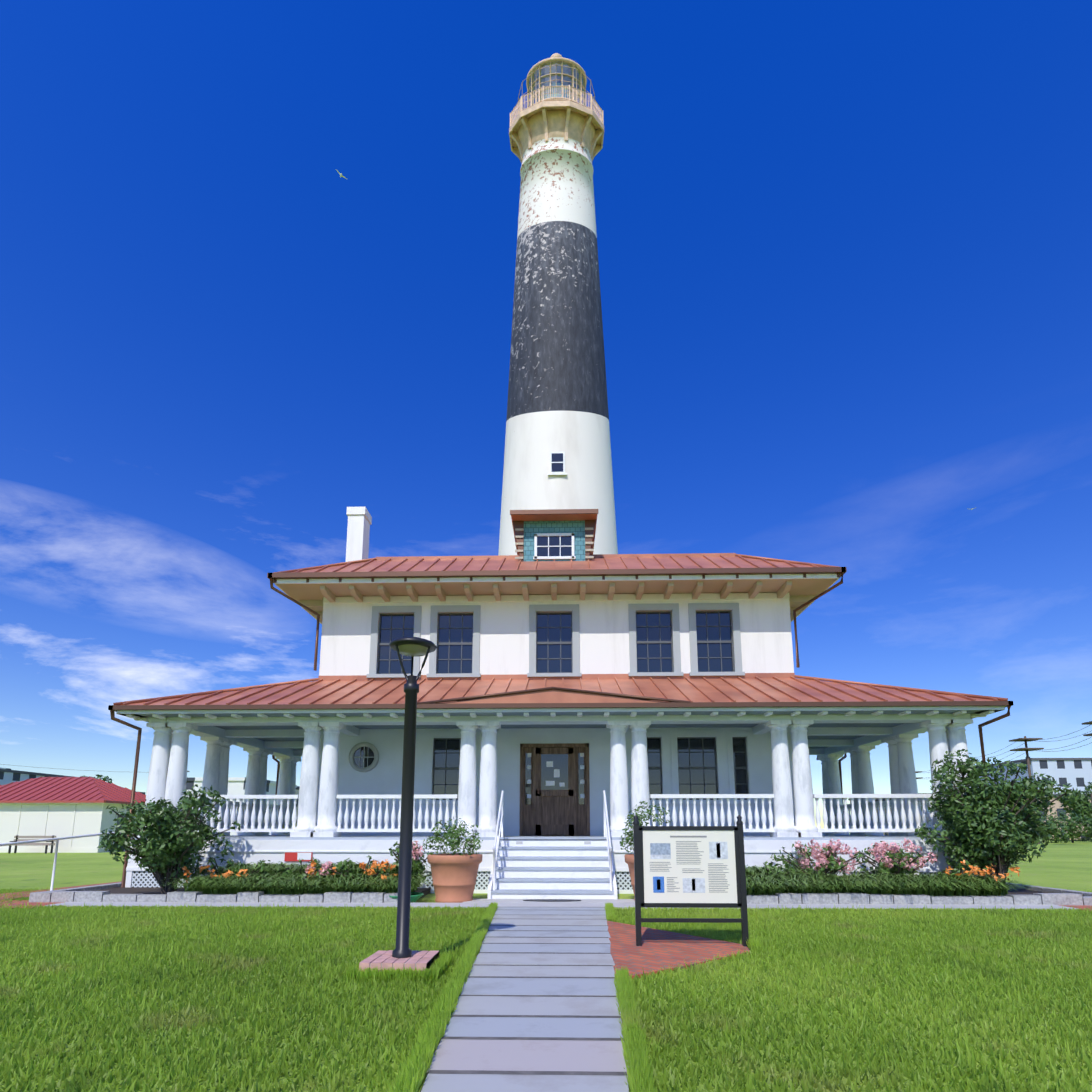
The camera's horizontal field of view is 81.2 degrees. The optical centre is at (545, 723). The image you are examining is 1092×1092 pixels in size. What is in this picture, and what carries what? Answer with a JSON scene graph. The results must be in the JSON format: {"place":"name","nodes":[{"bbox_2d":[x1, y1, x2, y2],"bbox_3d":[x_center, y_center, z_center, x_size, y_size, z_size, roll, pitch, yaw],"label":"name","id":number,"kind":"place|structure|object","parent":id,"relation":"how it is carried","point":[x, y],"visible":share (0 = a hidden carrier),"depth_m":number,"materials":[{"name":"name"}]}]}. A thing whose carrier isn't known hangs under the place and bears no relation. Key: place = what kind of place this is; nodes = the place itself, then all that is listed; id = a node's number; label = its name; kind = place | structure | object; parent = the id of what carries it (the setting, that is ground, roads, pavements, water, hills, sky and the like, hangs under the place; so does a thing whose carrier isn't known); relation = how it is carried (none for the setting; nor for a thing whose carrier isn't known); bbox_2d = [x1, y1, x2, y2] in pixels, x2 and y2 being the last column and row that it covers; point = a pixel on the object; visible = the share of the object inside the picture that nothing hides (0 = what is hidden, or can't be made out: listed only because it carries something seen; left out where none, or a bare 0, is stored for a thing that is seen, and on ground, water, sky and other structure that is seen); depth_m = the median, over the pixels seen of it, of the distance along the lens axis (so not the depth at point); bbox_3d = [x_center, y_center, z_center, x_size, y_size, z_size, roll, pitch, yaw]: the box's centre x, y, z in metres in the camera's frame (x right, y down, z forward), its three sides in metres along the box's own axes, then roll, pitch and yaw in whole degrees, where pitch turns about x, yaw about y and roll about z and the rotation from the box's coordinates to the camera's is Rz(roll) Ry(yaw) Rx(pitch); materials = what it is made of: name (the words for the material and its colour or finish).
{"place":"outdoors","nodes":[
{"label":"outdoors","id":0,"kind":"place"},
{"bbox_2d":[191,856,241,878],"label":"flowers","id":1,"kind":"object","parent":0,"point":[197,871],"depth_m":11.90,"materials":[{"name":"green plant"}]},
{"bbox_2d":[420,907,629,1091],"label":"flagstone path","id":2,"kind":"structure","parent":0,"point":[536,1010],"depth_m":4.25,"materials":[{"name":"grey stone"}]},
{"bbox_2d":[0,832,1091,1091],"bbox_3d":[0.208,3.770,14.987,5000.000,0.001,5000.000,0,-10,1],"label":"lawn","id":3,"kind":"structure","parent":0,"point":[1064,866],"depth_m":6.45,"materials":[{"name":"green plant"}]},
{"bbox_2d":[8,835,55,853],"bbox_3d":[-27.757,6.531,34.368,2.300,0.950,0.440,0,-10,1],"label":"park bench","id":4,"kind":"object","parent":3,"relation":"on","point":[46,845],"visible":0.81,"depth_m":34.53,"materials":[{"name":"beige wood"}]},
{"bbox_2d":[0,830,137,890],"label":"ramp handrail","id":5,"kind":"object","parent":3,"relation":"on","point":[56,848],"visible":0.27,"depth_m":12.09,"materials":[{"name":"white metal"}]},
{"bbox_2d":[0,776,145,852],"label":"outbuilding","id":6,"kind":"structure","parent":3,"relation":"on","point":[57,806],"depth_m":35.78,"materials":[{"name":"white"}]},
{"bbox_2d":[82,774,111,782],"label":"tree","id":7,"kind":"object","parent":3,"relation":"on","point":[105,778],"depth_m":61.21,"materials":[{"name":"green plant"}]},
{"bbox_2d":[359,637,438,971],"bbox_3d":[-1.277,0.697,5.848,0.590,3.045,0.590,0,-10,1],"label":"lamp post","id":8,"kind":"object","parent":3,"relation":"on","point":[402,955],"visible":0.9,"depth_m":5.77,"materials":[{"name":"black metal"}]},
{"bbox_2d":[427,853,482,902],"bbox_3d":[-1.593,2.704,11.104,0.960,0.820,0.960,0,-10,1],"label":"terracotta pot","id":9,"kind":"object","parent":3,"relation":"on","point":[454,876],"visible":0.85,"depth_m":10.77,"materials":[{"name":"orange ceramic"}]},
{"bbox_2d":[422,816,482,854],"bbox_3d":[-1.623,2.027,11.215,1.056,0.769,1.097,0,-10,1],"label":"pot plant","id":10,"kind":"object","parent":9,"relation":"on","point":[454,843],"visible":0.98,"depth_m":11.11,"materials":[{"name":"green plant"}]},
{"bbox_2d":[0,881,1091,910],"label":"brick paths","id":11,"kind":"structure","parent":3,"relation":"on","point":[19,902],"depth_m":10.81,"materials":[{"name":"brick"}]},
{"bbox_2d":[1,721,1091,843],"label":"utility poles","id":12,"kind":"object","parent":3,"relation":"on","point":[1027,749],"visible":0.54,"depth_m":58.40,"materials":[{"name":"brown wood"}]},
{"bbox_2d":[125,835,987,898],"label":"porch deck stairs","id":13,"kind":"structure","parent":3,"relation":"on","point":[552,867],"depth_m":12.66,"materials":[{"name":"white wood"}]},
{"bbox_2d":[284,852,312,860],"bbox_3d":[-4.991,2.681,12.846,0.560,0.200,0.013,0,-10,1],"label":"sign","id":14,"kind":"object","parent":13,"relation":"attached to","point":[297,856],"visible":0.93,"depth_m":12.84,"materials":[{"name":"red"}]},
{"bbox_2d":[493,790,611,890],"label":"stair handrails","id":15,"kind":"object","parent":13,"relation":"on","point":[606,835],"visible":0.94,"depth_m":12.02,"materials":[{"name":"white metal"}]},
{"bbox_2d":[137,719,972,836],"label":"porch columns","id":16,"kind":"structure","parent":13,"relation":"on","point":[167,777],"depth_m":13.29,"materials":[{"name":"white paint"}]},
{"bbox_2d":[183,794,936,831],"bbox_3d":[0.229,2.344,16.072,16.900,0.770,6.010,0,-10,1],"label":"porch railing","id":17,"kind":"object","parent":13,"relation":"on","point":[881,820],"visible":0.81,"depth_m":13.15,"materials":[{"name":"white wood"}]},
{"bbox_2d":[267,507,846,835],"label":"keepers house","id":18,"kind":"structure","parent":3,"relation":"on","point":[555,596],"depth_m":15.80,"materials":[{"name":"white paint"}]},
{"bbox_2d":[498,109,617,554],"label":"lighthouse tower","id":19,"kind":"structure","parent":3,"relation":"on","point":[557,401],"depth_m":36.13,"materials":[{"name":"paint"}]},
{"bbox_2d":[528,62,584,106],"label":"lantern glass","id":20,"kind":"object","parent":19,"relation":"attached to","point":[557,81],"visible":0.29,"depth_m":40.01,"materials":[{"name":"clear glass"}]},
{"bbox_2d":[509,53,603,164],"bbox_3d":[0.687,-39.667,41.514,6.027,9.788,6.027,0,-10,1],"label":"lighthouse lantern gallery","id":21,"kind":"object","parent":19,"relation":"on","point":[543,105],"visible":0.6,"depth_m":39.75,"materials":[{"name":"beige metal"}]},
{"bbox_2d":[548,452,566,474],"bbox_3d":[0.609,-13.872,34.044,1.020,1.547,0.460,0,-10,1],"label":"window","id":22,"kind":"structure","parent":19,"relation":"attached to","point":[557,463],"depth_m":33.88,"materials":[{"name":"white paint"}]},
{"bbox_2d":[544,82,570,98],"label":"lighthouse lens","id":23,"kind":"object","parent":19,"relation":"on","point":[558,91],"depth_m":40.80,"materials":[{"name":"clear glass"}]},
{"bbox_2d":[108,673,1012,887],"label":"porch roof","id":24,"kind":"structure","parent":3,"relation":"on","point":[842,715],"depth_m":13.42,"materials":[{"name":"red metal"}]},
{"bbox_2d":[29,882,1091,904],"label":"flower bed edging","id":25,"kind":"object","parent":3,"relation":"on","point":[1022,895],"visible":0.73,"depth_m":10.71,"materials":[{"name":"concrete"}]},
{"bbox_2d":[97,784,240,893],"bbox_3d":[-6.860,2.141,11.626,1.958,2.124,2.152,0,-10,1],"label":"bush","id":26,"kind":"object","parent":25,"relation":"on","point":[160,845],"depth_m":11.33,"materials":[{"name":"green plant"}]},
{"bbox_2d":[207,860,285,880],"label":"flowers","id":27,"kind":"object","parent":25,"relation":"on","point":[262,863],"depth_m":11.72,"materials":[{"name":"plant"}]},
{"bbox_2d":[256,857,329,880],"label":"flowers","id":28,"kind":"object","parent":25,"relation":"on","point":[288,872],"depth_m":11.36,"materials":[{"name":"green plant"}]},
{"bbox_2d":[327,855,397,881],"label":"flowers","id":29,"kind":"object","parent":25,"relation":"on","point":[345,863],"depth_m":11.50,"materials":[{"name":"plant"}]},
{"bbox_2d":[389,892,423,901],"bbox_3d":[-2.439,2.996,10.928,0.675,0.147,0.621,0,-10,1],"label":"garden hose","id":30,"kind":"object","parent":25,"relation":"on","point":[415,897],"visible":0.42,"depth_m":10.79,"materials":[{"name":"green rubber"}]},
{"bbox_2d":[389,842,433,891],"bbox_3d":[-2.542,2.711,11.864,0.869,1.076,0.958,0,-10,1],"label":"flowering plant","id":31,"kind":"object","parent":25,"relation":"on","point":[417,863],"depth_m":11.79,"materials":[{"name":"green plant"}]},
{"bbox_2d":[155,859,1036,895],"bbox_3d":[0.805,2.770,11.563,14.996,0.642,2.560,0,-10,1],"label":"hedge","id":32,"kind":"object","parent":25,"relation":"on","point":[759,882],"depth_m":10.98,"materials":[{"name":"green plant"}]},
{"bbox_2d":[770,844,865,876],"bbox_3d":[5.096,2.761,11.952,1.834,1.008,1.549,0,-10,1],"label":"shrub","id":33,"kind":"object","parent":25,"relation":"on","point":[832,860],"depth_m":11.73,"materials":[{"name":"plant"}]},
{"bbox_2d":[939,860,987,877],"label":"flowers","id":34,"kind":"object","parent":25,"relation":"on","point":[955,870],"depth_m":11.52,"materials":[{"name":"orange plant"}]},
{"bbox_2d":[46,899,1077,909],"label":"concrete walk","id":35,"kind":"structure","parent":3,"relation":"on","point":[618,903],"depth_m":10.43,"materials":[{"name":"grey concrete"}]},
{"bbox_2d":[523,899,580,901],"bbox_3d":[0.104,3.038,10.933,1.000,0.012,0.280,0,-10,1],"label":"door mat","id":36,"kind":"object","parent":35,"relation":"on","point":[553,900],"depth_m":10.86,"materials":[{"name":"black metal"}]},
{"bbox_2d":[624,854,634,900],"bbox_3d":[1.845,2.690,11.018,0.960,0.820,0.960,0,-10,1],"label":"terracotta pot","id":37,"kind":"object","parent":3,"relation":"on","point":[629,859],"visible":0.21,"depth_m":10.90,"materials":[{"name":"orange ceramic"}]},
{"bbox_2d":[620,801,672,852],"bbox_3d":[1.818,1.861,11.181,1.062,0.982,1.031,-8,-12,39],"label":"pot plant","id":38,"kind":"object","parent":37,"relation":"on","point":[631,839],"visible":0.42,"depth_m":11.19,"materials":[{"name":"green plant"}]},
{"bbox_2d":[607,921,749,978],"bbox_3d":[1.383,2.413,6.969,1.520,0.030,3.500,0,-10,1],"label":"brick pad","id":39,"kind":"object","parent":3,"relation":"on","point":[657,949],"visible":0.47,"depth_m":6.56,"materials":[{"name":"red brick"}]},
{"bbox_2d":[633,815,749,949],"bbox_3d":[1.553,1.698,6.881,1.230,1.410,0.240,0,-10,1],"label":"interpretive sign","id":40,"kind":"object","parent":39,"relation":"on","point":[689,866],"visible":0.96,"depth_m":6.88,"materials":[{"name":"white metal"}]},
{"bbox_2d":[1018,810,1091,842],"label":"hedge","id":41,"kind":"object","parent":3,"relation":"on","point":[1069,827],"visible":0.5,"depth_m":60.82,"materials":[{"name":"green plant"}]},
{"bbox_2d":[1042,821,1090,842],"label":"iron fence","id":42,"kind":"object","parent":3,"relation":"on","point":[1072,841],"visible":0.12,"depth_m":62.53,"materials":[{"name":"black metal"}]},
{"bbox_2d":[1058,782,1091,821],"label":"tree","id":43,"kind":"object","parent":3,"relation":"on","point":[1082,805],"depth_m":68.73,"materials":[{"name":"green plant"}]},
{"bbox_2d":[0,758,1091,839],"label":"distant buildings","id":44,"kind":"structure","parent":0,"point":[1076,773],"depth_m":112.94,"materials":[{"name":"grey"}]},
{"bbox_2d":[0,0,1091,828],"label":"sky","id":45,"kind":"structure","parent":0,"point":[844,246],"materials":[{"name":"blue"}]},
{"bbox_2d":[304,838,936,875],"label":"flowers","id":46,"kind":"object","parent":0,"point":[880,851],"visible":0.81,"depth_m":11.63,"materials":[{"name":"pink plant"}]},
{"bbox_2d":[747,861,797,877],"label":"shrub","id":47,"kind":"object","parent":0,"point":[769,865],"depth_m":11.53,"materials":[{"name":"green plant"}]},
{"bbox_2d":[854,841,937,875],"bbox_3d":[6.560,2.728,11.876,1.186,1.052,1.431,3,-10,-16],"label":"shrub","id":48,"kind":"object","parent":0,"point":[879,869],"depth_m":11.90,"materials":[{"name":"plant"}]},
{"bbox_2d":[914,749,1078,882],"bbox_3d":[8.327,1.837,11.916,2.497,2.817,2.362,0,-10,1],"label":"bush","id":49,"kind":"object","parent":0,"point":[951,817],"depth_m":11.69,"materials":[{"name":"green plant"}]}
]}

